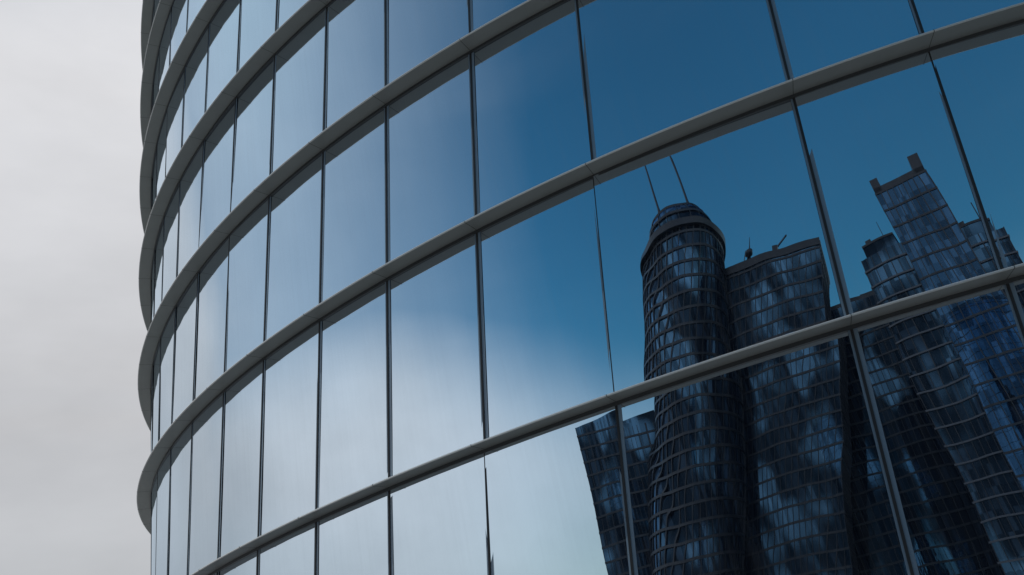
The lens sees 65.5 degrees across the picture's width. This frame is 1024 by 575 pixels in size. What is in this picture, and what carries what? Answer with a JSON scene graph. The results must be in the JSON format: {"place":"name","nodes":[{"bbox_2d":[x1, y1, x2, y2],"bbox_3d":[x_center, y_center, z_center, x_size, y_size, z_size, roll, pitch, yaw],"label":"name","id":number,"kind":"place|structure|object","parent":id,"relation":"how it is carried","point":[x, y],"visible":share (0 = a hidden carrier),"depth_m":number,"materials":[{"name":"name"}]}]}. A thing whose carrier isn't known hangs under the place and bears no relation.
{"place":"outdoors","nodes":[
{"label":"outdoors","id":0,"kind":"place"},
{"bbox_2d":[0,0,150,574],"label":"sky","id":1,"kind":"structure","parent":0,"point":[75,435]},
{"bbox_2d":[139,1,1014,570],"bbox_3d":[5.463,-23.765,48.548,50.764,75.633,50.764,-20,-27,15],"label":"drum tower fin joints","id":2,"kind":"object","parent":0,"point":[385,277],"visible":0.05,"depth_m":17.01,"materials":[{"name":"grey metal"}]},
{"bbox_2d":[151,0,1023,574],"bbox_3d":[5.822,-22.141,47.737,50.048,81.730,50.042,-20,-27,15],"label":"window frames","id":3,"kind":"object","parent":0,"point":[713,242],"visible":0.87,"depth_m":11.97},
{"bbox_2d":[137,0,1023,574],"bbox_3d":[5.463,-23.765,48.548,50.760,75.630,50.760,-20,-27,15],"label":"horizontal bands","id":4,"kind":"object","parent":3,"relation":"attached to","point":[291,26],"visible":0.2,"depth_m":14.82,"materials":[{"name":"grey metal"}]},
{"bbox_2d":[151,0,1023,574],"bbox_3d":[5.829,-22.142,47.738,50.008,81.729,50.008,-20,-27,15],"label":"vertical mullions","id":5,"kind":"object","parent":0,"point":[868,382],"visible":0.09,"depth_m":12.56,"materials":[{"name":"black metal"}]}
]}

